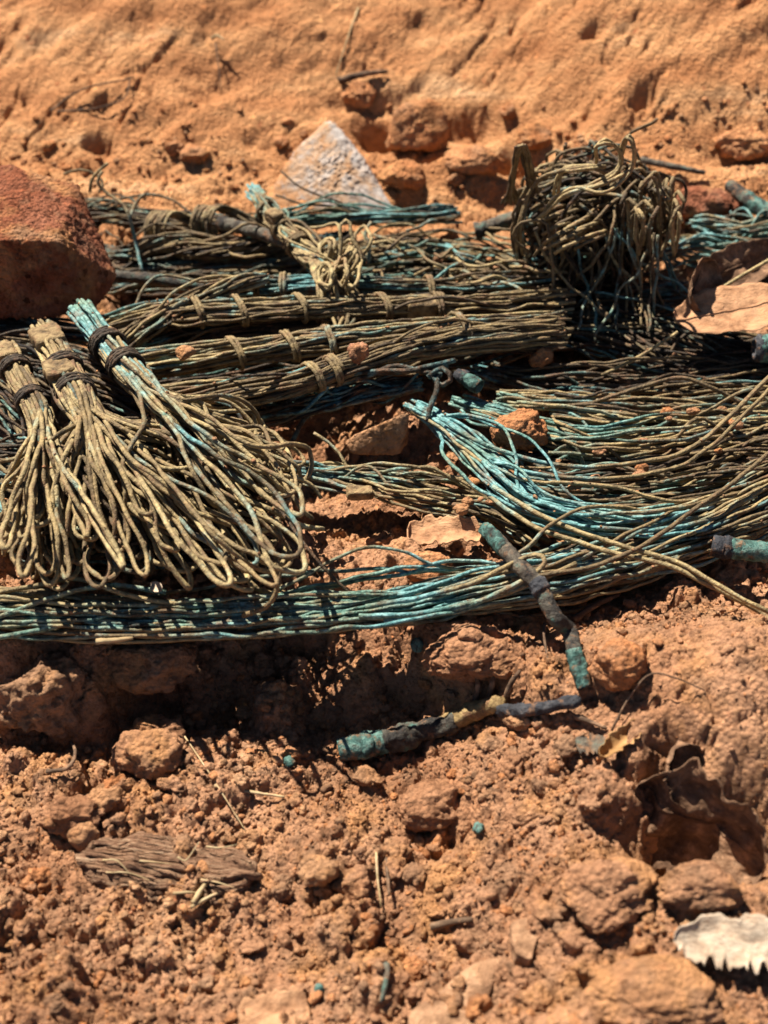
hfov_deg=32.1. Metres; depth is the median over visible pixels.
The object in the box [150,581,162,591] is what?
leaf scrap
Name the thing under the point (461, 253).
loose wire
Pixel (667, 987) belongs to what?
soil clod
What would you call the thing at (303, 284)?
wire bundle
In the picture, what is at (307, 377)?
wire bundle
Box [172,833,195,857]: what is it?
soil clod
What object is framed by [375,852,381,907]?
straw
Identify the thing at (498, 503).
loose wire
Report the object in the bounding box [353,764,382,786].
soil clod
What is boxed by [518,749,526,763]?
soil clod
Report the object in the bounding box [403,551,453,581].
soil clod
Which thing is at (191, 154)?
soil clod
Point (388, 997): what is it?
soil clod
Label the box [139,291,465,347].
wire bundle
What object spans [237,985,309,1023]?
leaf scrap
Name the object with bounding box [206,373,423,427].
wire bundle
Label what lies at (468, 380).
corroded tube
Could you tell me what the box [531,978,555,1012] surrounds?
soil clod
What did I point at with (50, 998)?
soil clod
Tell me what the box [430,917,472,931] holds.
twig
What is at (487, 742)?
soil clod
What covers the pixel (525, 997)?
soil clod
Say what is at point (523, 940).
flat stone
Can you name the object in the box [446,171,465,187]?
soil clod
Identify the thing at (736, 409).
loose wire
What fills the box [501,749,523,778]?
soil clod
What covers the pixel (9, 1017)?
soil clod
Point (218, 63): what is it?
twig
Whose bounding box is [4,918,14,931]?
soil clod
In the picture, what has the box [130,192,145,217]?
loose wire
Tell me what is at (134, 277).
corroded tube
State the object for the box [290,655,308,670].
soil clod
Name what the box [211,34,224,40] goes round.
twig
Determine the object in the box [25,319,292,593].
tied wire hank
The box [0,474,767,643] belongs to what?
wire bundle
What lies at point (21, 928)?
soil clod
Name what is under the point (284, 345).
wire bundle
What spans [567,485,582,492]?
soil crumb
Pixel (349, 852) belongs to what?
soil clod
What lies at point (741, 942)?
serrated leaf
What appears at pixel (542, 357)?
soil clod
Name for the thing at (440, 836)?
soil clod
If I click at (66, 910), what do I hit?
soil clod
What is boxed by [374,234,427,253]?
loose wire
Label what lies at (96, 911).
soil clod
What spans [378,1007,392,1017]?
soil clod
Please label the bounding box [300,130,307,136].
soil clod
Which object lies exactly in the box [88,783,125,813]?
soil clod
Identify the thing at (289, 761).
copper crumb
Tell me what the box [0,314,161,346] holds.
wire bundle
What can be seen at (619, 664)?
soil clod
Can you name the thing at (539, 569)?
loose wire
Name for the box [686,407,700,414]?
soil crumb
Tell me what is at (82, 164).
soil clod
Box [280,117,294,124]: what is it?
soil clod
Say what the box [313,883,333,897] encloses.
soil clod
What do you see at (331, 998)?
soil clod
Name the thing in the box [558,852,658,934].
soil clod
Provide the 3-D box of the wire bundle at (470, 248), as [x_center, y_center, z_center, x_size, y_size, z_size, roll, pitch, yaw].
[0.019,-0.121,0.619,0.144,0.022,0.048,5,40,6]
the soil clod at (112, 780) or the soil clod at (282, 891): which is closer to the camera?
the soil clod at (282, 891)
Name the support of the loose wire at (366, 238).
on the ground
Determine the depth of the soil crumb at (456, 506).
0.47 m
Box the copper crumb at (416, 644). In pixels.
[410,637,422,652]
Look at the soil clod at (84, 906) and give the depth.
0.40 m
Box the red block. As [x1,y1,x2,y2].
[0,164,115,319]
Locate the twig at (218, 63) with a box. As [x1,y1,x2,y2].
[215,43,220,89]
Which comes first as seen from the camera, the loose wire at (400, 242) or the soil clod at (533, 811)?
the soil clod at (533, 811)
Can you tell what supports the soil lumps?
on the ground
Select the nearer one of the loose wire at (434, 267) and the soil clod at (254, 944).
the soil clod at (254, 944)
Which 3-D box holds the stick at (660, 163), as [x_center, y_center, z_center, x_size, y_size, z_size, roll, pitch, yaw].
[0.141,-0.169,0.652,0.032,0.004,0.006,15,42,17]
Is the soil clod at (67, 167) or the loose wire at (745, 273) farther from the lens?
the soil clod at (67, 167)
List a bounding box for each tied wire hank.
[0,340,125,591]
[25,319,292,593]
[66,298,322,574]
[245,183,372,324]
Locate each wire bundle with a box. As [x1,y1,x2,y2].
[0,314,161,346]
[0,326,289,500]
[0,373,69,444]
[0,433,274,569]
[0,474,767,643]
[0,493,272,595]
[84,193,310,233]
[100,229,357,277]
[102,287,576,330]
[106,234,522,296]
[115,270,269,347]
[128,222,313,261]
[130,318,567,413]
[135,310,573,378]
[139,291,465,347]
[158,269,688,393]
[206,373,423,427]
[229,270,561,297]
[254,192,461,227]
[269,222,571,281]
[281,432,552,552]
[403,398,767,549]
[448,394,767,467]
[466,331,767,409]
[493,388,767,434]
[501,443,767,511]
[547,287,767,399]
[549,397,767,473]
[556,282,767,375]
[641,233,751,276]
[685,207,767,241]
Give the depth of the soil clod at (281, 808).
0.42 m
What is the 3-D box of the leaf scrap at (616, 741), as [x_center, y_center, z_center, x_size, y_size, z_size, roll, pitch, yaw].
[0.072,0.069,0.404,0.019,0.004,0.008,-34,60,-23]
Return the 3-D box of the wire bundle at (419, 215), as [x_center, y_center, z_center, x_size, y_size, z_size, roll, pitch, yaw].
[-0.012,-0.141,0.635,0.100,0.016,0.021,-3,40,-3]
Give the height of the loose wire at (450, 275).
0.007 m
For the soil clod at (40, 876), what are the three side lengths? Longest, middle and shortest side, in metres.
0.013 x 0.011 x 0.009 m
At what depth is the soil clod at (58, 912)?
0.40 m
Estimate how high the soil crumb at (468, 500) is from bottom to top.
0.003 m
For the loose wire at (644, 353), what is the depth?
0.54 m
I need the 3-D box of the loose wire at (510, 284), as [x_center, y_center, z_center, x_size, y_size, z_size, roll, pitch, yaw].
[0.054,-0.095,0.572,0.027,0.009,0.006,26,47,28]
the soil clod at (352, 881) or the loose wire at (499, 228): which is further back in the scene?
the loose wire at (499, 228)
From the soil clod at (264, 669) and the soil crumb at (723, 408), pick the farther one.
the soil crumb at (723, 408)
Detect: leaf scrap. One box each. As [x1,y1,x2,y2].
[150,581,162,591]
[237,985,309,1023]
[407,514,481,545]
[575,732,604,755]
[599,719,641,758]
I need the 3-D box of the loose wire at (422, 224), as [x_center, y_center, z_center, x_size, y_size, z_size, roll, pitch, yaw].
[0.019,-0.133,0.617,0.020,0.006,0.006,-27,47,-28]
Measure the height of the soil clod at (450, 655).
0.017 m
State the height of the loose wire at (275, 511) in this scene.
0.016 m
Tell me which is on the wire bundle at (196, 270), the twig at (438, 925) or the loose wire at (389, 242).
the loose wire at (389, 242)
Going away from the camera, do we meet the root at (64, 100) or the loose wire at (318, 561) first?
the loose wire at (318, 561)
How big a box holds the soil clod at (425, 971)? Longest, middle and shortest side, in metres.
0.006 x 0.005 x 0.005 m
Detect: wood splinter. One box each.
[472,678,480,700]
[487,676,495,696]
[504,670,520,703]
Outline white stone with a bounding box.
[271,121,390,212]
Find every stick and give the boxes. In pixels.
[338,69,387,84]
[641,156,705,174]
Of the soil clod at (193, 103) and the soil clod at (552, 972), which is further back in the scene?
the soil clod at (193, 103)
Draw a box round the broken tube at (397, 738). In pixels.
[337,694,580,761]
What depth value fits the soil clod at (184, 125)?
0.68 m
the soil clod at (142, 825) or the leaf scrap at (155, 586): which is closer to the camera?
the soil clod at (142, 825)
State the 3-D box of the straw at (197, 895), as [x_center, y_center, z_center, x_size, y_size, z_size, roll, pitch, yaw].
[-0.054,0.113,0.400,0.007,0.002,0.011,0,40,0]
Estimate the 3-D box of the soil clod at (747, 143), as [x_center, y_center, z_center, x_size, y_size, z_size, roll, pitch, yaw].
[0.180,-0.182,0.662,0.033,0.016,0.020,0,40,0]
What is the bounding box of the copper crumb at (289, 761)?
[283,755,295,767]
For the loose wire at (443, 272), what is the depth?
0.58 m
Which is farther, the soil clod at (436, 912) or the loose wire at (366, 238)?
the loose wire at (366, 238)
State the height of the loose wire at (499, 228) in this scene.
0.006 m
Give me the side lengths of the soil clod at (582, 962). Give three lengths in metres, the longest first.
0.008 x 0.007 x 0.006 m
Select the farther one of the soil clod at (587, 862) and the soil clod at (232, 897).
the soil clod at (232, 897)
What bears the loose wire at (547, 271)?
on the wire bundle at (739, 345)
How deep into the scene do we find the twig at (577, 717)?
0.41 m
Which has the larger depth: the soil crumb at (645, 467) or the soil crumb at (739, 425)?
the soil crumb at (739, 425)
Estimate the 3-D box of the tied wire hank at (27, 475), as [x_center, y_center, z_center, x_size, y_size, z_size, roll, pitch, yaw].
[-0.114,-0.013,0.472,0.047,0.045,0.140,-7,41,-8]
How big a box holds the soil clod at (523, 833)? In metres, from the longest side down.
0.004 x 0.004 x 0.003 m
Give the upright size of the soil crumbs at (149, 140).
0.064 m
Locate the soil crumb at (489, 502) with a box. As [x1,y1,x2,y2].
[485,499,494,504]
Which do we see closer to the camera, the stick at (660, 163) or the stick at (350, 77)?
the stick at (660, 163)
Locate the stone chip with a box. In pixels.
[346,413,408,454]
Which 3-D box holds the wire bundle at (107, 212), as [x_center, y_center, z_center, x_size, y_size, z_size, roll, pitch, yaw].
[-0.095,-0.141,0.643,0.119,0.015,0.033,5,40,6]
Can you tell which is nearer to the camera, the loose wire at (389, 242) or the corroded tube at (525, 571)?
the corroded tube at (525, 571)
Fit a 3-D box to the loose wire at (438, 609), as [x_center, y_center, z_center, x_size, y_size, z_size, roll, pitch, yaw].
[0.029,0.027,0.437,0.075,0.007,0.008,-10,41,-12]
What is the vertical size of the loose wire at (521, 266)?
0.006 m
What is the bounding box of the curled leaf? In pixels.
[634,757,767,884]
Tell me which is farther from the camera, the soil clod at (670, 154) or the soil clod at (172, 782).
the soil clod at (670, 154)
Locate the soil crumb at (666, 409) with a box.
[660,407,674,412]
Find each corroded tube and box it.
[112,271,205,289]
[215,215,283,247]
[453,368,483,393]
[473,211,527,239]
[478,522,592,690]
[710,535,767,562]
[725,180,767,218]
[751,334,767,362]
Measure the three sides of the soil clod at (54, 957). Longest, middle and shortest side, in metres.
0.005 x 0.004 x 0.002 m
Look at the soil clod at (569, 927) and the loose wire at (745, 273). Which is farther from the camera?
the loose wire at (745, 273)
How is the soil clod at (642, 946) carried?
on the ground
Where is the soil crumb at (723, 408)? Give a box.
[717,406,726,414]
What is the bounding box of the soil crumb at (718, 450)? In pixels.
[714,448,722,453]
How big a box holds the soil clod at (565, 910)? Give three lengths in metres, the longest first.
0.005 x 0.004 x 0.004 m
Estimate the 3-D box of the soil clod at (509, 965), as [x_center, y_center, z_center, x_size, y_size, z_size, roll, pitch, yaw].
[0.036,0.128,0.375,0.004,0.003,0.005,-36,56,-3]
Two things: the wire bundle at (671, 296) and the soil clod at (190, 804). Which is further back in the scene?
the wire bundle at (671, 296)
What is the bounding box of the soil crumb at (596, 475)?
[588,474,600,482]
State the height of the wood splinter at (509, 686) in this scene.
0.014 m
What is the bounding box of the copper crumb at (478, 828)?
[472,822,484,834]
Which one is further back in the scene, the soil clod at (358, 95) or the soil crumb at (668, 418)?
the soil clod at (358, 95)
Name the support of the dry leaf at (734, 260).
on the ground
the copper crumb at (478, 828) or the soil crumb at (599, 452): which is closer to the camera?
the copper crumb at (478, 828)
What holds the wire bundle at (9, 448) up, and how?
on the ground
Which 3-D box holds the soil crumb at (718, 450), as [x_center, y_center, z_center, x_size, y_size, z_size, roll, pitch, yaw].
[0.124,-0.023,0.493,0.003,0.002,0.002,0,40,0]
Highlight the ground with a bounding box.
[0,0,767,1023]
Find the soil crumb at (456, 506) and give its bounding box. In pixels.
[453,503,468,510]
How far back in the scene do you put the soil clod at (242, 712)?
0.46 m
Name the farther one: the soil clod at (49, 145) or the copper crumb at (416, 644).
the soil clod at (49, 145)
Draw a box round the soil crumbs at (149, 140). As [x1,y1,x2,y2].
[0,80,767,247]
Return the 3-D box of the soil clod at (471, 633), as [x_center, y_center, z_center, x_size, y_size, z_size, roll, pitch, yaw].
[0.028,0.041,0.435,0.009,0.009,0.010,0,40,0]
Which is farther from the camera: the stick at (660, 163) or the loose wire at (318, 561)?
the stick at (660, 163)
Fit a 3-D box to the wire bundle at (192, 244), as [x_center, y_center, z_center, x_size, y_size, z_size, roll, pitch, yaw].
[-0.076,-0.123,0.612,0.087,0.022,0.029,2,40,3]
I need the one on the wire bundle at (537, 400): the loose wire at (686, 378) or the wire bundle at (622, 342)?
the loose wire at (686, 378)
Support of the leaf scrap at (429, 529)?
on the ground
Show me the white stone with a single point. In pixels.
(326, 158)
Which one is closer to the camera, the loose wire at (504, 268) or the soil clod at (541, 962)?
the soil clod at (541, 962)
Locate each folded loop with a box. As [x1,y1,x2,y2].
[143,210,217,239]
[190,204,264,235]
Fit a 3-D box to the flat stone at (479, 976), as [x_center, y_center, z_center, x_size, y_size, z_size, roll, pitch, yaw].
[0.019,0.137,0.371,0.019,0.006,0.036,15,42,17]
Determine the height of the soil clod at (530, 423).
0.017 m
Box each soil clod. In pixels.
[0,649,84,749]
[0,1014,7,1023]
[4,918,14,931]
[5,1012,14,1022]
[13,920,30,936]
[19,866,51,895]
[36,794,104,838]
[37,166,51,176]
[42,139,56,151]
[42,993,61,1009]
[44,918,61,935]
[45,953,59,964]
[49,1001,64,1014]
[51,908,64,919]
[58,981,73,992]
[61,906,69,916]
[63,164,71,170]
[67,821,99,851]
[68,916,77,922]
[74,159,89,169]
[76,776,81,782]
[79,902,89,911]
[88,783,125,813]
[92,908,101,915]
[103,772,124,787]
[106,638,196,694]
[109,728,183,780]
[129,713,186,741]
[130,944,148,963]
[140,822,145,831]
[145,806,152,815]
[156,774,186,792]
[162,684,181,701]
[164,139,184,155]
[165,913,176,923]
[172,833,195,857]
[179,143,210,164]
[180,123,187,128]
[182,796,199,813]
[184,664,204,688]
[185,99,197,107]
[187,736,209,753]
[215,828,223,835]
[218,919,229,934]
[223,890,243,905]
[224,728,242,747]
[232,774,250,790]
[235,703,252,720]
[238,933,265,954]
[241,736,249,741]
[246,753,254,763]
[254,652,278,679]
[254,691,276,706]
[271,881,293,901]
[273,135,289,148]
[273,814,288,831]
[273,873,292,884]
[276,804,284,812]
[279,774,289,781]
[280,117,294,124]
[283,745,301,760]
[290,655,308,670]
[298,848,324,869]
[298,854,339,887]
[298,983,305,991]
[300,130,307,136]
[302,887,313,901]
[308,959,315,969]
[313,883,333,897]
[326,993,336,1002]
[327,949,336,958]
[330,864,370,900]
[334,1007,349,1023]
[338,872,345,877]
[341,80,375,109]
[342,849,352,857]
[342,855,354,867]
[342,1004,353,1014]
[347,342,368,364]
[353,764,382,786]
[353,846,365,860]
[372,170,378,179]
[377,159,425,190]
[377,936,406,960]
[378,990,391,1004]
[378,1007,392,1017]
[380,856,405,880]
[383,835,411,861]
[385,938,398,947]
[386,98,449,152]
[386,103,392,109]
[397,778,459,831]
[400,862,425,886]
[402,955,426,975]
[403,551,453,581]
[404,957,425,981]
[404,986,422,1005]
[415,981,423,989]
[420,965,430,977]
[421,631,517,681]
[422,829,449,860]
[423,838,444,856]
[427,908,445,917]
[434,892,442,899]
[444,144,504,175]
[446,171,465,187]
[446,768,455,778]
[447,902,457,917]
[451,929,480,954]
[452,988,464,992]
[456,625,483,642]
[456,820,470,836]
[465,993,493,1019]
[474,720,483,731]
[475,732,503,753]
[478,749,490,760]
[482,777,494,786]
[489,407,547,452]
[495,944,504,954]
[499,102,516,119]
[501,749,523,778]
[502,715,534,731]
[505,961,514,973]
[512,808,531,826]
[512,903,523,914]
[512,966,531,989]
[515,798,544,819]
[516,121,551,149]
[517,985,546,1012]
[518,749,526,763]
[519,829,527,837]
[528,347,552,367]
[530,899,564,924]
[531,778,545,796]
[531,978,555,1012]
[534,954,555,977]
[538,735,549,744]
[539,958,564,990]
[546,1003,576,1023]
[552,733,577,757]
[557,926,591,955]
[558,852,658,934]
[559,904,571,916]
[559,925,574,947]
[567,1011,580,1023]
[572,954,598,979]
[577,794,601,812]
[577,935,601,958]
[577,950,724,1023]
[582,859,594,865]
[587,637,647,691]
[587,964,599,979]
[608,953,616,963]
[628,936,655,956]
[656,859,745,912]
[665,104,674,114]
[666,151,674,157]
[676,185,739,227]
[714,126,767,159]
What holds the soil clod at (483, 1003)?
on the ground
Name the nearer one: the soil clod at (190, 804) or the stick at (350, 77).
the soil clod at (190, 804)
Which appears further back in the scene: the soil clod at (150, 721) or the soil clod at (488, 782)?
the soil clod at (150, 721)
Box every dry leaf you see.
[663,740,703,808]
[673,282,767,333]
[688,257,723,312]
[710,238,767,285]
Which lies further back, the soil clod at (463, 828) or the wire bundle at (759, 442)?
the wire bundle at (759, 442)
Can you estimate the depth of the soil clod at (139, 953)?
0.38 m
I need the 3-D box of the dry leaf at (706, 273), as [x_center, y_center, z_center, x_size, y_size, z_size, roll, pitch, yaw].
[0.132,-0.093,0.553,0.009,0.024,0.024,1,70,49]
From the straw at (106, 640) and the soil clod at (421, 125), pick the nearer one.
the straw at (106, 640)
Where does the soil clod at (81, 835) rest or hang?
on the ground
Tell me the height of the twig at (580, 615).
0.003 m
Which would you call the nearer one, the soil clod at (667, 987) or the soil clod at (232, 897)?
the soil clod at (667, 987)
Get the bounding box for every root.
[46,740,76,773]
[50,77,133,112]
[57,79,130,112]
[336,7,358,74]
[542,622,548,657]
[611,672,704,730]
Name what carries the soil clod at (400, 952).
on the ground
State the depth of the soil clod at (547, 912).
0.38 m
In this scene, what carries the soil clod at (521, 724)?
on the ground
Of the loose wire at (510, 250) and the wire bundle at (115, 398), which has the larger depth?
the loose wire at (510, 250)
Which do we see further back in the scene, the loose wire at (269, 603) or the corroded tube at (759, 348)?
the corroded tube at (759, 348)
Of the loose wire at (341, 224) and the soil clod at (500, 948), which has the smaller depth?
the soil clod at (500, 948)
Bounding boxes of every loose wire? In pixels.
[0,576,192,605]
[0,583,165,618]
[0,617,93,639]
[63,168,103,192]
[88,162,108,191]
[96,170,143,271]
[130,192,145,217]
[210,510,281,617]
[230,493,324,530]
[274,506,354,596]
[275,194,356,212]
[280,170,353,208]
[338,218,362,264]
[359,561,577,618]
[360,230,406,254]
[363,221,371,265]
[365,552,547,622]
[372,233,431,258]
[372,269,384,276]
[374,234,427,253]
[400,238,428,249]
[406,218,438,231]
[414,265,475,276]
[416,248,470,278]
[433,245,459,258]
[434,262,457,278]
[437,244,485,262]
[440,375,767,469]
[443,262,466,278]
[443,269,500,279]
[445,243,481,262]
[447,388,767,480]
[448,272,477,280]
[450,255,514,268]
[466,275,507,284]
[468,258,512,275]
[485,231,511,247]
[488,227,509,230]
[488,496,767,620]
[492,281,528,294]
[492,484,767,613]
[495,256,535,268]
[503,248,540,255]
[508,265,550,278]
[511,451,767,581]
[518,268,577,276]
[531,255,587,261]
[544,376,740,408]
[601,331,678,376]
[724,259,767,285]
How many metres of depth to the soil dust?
0.50 m
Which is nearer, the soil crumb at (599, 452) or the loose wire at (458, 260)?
the soil crumb at (599, 452)
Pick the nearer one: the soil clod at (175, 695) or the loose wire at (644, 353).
the soil clod at (175, 695)
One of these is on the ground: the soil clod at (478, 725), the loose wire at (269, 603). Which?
the soil clod at (478, 725)
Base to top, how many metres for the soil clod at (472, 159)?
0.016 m
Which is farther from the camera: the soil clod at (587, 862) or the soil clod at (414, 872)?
the soil clod at (414, 872)
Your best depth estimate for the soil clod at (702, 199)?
0.63 m
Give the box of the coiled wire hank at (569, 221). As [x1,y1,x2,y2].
[500,117,725,341]
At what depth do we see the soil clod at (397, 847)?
0.41 m
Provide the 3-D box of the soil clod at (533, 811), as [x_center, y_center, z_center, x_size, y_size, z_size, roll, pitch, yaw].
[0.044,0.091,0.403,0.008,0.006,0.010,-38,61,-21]
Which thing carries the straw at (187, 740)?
on the ground
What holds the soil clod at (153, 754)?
on the ground
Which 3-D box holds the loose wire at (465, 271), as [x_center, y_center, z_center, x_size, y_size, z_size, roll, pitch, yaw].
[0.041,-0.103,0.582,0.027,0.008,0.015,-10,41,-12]
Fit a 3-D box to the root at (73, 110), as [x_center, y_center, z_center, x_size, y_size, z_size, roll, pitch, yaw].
[-0.149,-0.213,0.688,0.040,0.014,0.011,-11,41,-13]
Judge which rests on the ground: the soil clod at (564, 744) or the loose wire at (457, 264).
the soil clod at (564, 744)
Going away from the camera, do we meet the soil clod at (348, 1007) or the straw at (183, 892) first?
the soil clod at (348, 1007)
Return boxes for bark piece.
[75,831,262,905]
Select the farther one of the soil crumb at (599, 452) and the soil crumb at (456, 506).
the soil crumb at (599, 452)
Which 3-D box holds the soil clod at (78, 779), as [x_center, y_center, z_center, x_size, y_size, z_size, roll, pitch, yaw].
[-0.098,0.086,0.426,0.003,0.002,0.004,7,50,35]
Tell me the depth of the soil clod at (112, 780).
0.42 m
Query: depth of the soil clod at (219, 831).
0.42 m
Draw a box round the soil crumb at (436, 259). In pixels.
[434,257,442,262]
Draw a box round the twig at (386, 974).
[379,962,389,1002]
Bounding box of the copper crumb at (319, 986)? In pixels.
[314,983,324,992]
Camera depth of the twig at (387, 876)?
0.40 m
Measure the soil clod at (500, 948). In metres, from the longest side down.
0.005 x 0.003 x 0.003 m
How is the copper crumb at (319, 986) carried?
on the ground
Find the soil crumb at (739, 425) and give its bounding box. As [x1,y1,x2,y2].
[729,420,743,429]
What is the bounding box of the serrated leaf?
[673,913,767,974]
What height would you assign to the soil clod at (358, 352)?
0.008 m
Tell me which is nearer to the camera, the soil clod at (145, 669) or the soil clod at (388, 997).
the soil clod at (388, 997)
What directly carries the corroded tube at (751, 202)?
on the wire bundle at (752, 227)
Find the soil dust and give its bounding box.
[2,139,767,634]
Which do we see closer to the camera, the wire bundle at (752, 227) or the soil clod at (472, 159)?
the wire bundle at (752, 227)
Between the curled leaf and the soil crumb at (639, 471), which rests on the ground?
the curled leaf
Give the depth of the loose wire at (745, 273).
0.57 m
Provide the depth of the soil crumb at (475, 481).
0.48 m
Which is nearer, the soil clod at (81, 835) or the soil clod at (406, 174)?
the soil clod at (81, 835)
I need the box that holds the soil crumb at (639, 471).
[633,470,644,479]
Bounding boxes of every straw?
[96,637,132,644]
[173,891,203,895]
[184,736,245,831]
[190,882,247,908]
[191,878,209,903]
[214,783,284,797]
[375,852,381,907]
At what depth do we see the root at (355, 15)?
0.71 m
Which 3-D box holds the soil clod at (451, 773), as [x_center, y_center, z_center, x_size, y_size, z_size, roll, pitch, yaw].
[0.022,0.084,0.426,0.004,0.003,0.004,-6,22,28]
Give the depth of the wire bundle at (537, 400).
0.52 m
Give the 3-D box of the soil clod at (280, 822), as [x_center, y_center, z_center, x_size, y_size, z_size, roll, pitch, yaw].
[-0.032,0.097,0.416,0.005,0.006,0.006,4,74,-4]
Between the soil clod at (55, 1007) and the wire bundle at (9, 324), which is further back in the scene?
the wire bundle at (9, 324)
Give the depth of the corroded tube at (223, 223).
0.61 m
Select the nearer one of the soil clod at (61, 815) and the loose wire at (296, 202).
the soil clod at (61, 815)
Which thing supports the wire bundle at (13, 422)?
on the ground
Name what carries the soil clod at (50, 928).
on the ground
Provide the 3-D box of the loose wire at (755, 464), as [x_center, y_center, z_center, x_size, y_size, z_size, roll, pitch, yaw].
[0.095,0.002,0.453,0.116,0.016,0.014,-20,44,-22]
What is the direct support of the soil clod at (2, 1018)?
on the ground
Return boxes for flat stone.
[408,958,499,1023]
[509,918,537,966]
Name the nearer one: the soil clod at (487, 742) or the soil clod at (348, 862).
the soil clod at (348, 862)
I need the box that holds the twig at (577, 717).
[572,713,607,729]
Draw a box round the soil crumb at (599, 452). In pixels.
[592,449,606,455]
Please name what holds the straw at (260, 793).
on the ground
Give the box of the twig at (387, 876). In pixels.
[384,857,389,895]
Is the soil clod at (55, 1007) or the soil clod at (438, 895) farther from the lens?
the soil clod at (438, 895)
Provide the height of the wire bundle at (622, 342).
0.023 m
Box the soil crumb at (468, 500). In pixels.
[462,496,474,505]
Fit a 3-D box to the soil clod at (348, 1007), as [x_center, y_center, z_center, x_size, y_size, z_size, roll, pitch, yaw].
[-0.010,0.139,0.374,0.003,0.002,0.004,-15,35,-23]
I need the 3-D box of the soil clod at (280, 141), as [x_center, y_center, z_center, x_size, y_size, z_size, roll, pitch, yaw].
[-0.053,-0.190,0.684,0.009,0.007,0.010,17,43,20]
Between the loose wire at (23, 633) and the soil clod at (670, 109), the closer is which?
the loose wire at (23, 633)
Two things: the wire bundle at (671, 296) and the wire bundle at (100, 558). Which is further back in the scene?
the wire bundle at (671, 296)
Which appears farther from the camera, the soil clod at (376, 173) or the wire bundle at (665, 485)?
the soil clod at (376, 173)
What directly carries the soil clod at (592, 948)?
on the ground
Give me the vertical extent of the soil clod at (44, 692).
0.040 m
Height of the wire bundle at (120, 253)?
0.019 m
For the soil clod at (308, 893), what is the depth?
0.40 m
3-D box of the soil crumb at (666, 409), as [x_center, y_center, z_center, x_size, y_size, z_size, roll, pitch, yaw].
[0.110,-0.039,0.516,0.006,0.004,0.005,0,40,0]
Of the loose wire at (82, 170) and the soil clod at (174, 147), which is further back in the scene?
the soil clod at (174, 147)
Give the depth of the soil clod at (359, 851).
0.41 m
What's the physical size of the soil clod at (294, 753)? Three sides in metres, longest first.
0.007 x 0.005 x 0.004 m
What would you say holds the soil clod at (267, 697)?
on the ground
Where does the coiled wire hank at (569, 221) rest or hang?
on the wire bundle at (671, 296)
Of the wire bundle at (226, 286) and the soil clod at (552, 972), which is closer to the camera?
the soil clod at (552, 972)
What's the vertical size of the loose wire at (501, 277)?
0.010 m
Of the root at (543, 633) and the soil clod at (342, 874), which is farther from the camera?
the root at (543, 633)
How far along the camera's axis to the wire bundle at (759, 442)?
0.51 m
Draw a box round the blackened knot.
[272,358,455,450]
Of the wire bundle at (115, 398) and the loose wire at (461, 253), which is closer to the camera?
the wire bundle at (115, 398)
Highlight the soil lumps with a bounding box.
[0,576,767,1023]
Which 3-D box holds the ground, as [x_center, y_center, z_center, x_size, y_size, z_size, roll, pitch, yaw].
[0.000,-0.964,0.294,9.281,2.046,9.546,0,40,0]
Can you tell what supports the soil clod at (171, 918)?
on the ground
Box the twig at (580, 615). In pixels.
[570,593,620,622]
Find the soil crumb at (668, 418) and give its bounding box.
[665,416,672,420]
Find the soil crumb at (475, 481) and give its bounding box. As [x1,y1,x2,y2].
[469,477,479,484]
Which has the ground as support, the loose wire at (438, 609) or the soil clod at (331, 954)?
the soil clod at (331, 954)
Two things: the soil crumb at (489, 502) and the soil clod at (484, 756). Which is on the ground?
the soil clod at (484, 756)
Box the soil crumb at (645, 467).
[635,463,648,471]
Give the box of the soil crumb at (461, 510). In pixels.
[456,506,468,514]
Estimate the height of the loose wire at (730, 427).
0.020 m
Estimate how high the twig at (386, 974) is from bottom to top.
0.004 m
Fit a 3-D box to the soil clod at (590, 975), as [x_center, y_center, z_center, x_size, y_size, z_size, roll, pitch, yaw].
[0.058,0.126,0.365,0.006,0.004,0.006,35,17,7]
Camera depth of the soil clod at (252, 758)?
0.44 m
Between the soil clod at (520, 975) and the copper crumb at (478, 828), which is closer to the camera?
the soil clod at (520, 975)
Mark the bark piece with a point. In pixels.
(153, 864)
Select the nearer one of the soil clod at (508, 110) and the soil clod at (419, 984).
the soil clod at (419, 984)
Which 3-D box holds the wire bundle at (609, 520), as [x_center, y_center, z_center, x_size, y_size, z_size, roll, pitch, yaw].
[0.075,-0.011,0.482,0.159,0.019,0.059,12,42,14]
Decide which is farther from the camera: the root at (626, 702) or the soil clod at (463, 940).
the root at (626, 702)
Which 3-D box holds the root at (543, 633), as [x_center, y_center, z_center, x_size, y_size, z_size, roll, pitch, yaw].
[0.053,0.042,0.434,0.003,0.008,0.022,0,40,0]
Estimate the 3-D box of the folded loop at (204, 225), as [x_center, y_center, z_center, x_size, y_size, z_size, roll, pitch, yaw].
[-0.073,-0.138,0.629,0.034,0.014,0.018,0,40,0]
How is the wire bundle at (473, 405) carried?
on the wire bundle at (665, 485)
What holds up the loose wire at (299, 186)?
on the wire bundle at (419, 215)
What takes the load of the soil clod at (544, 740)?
on the ground
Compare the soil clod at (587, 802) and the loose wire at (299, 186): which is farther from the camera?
the loose wire at (299, 186)
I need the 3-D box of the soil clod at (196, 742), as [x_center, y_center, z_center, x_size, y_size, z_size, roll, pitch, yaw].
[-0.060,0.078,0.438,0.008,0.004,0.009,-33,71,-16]
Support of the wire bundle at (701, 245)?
on the ground
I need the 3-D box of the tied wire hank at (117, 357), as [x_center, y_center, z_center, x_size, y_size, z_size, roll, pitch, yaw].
[-0.065,-0.026,0.486,0.070,0.049,0.171,-13,42,-15]

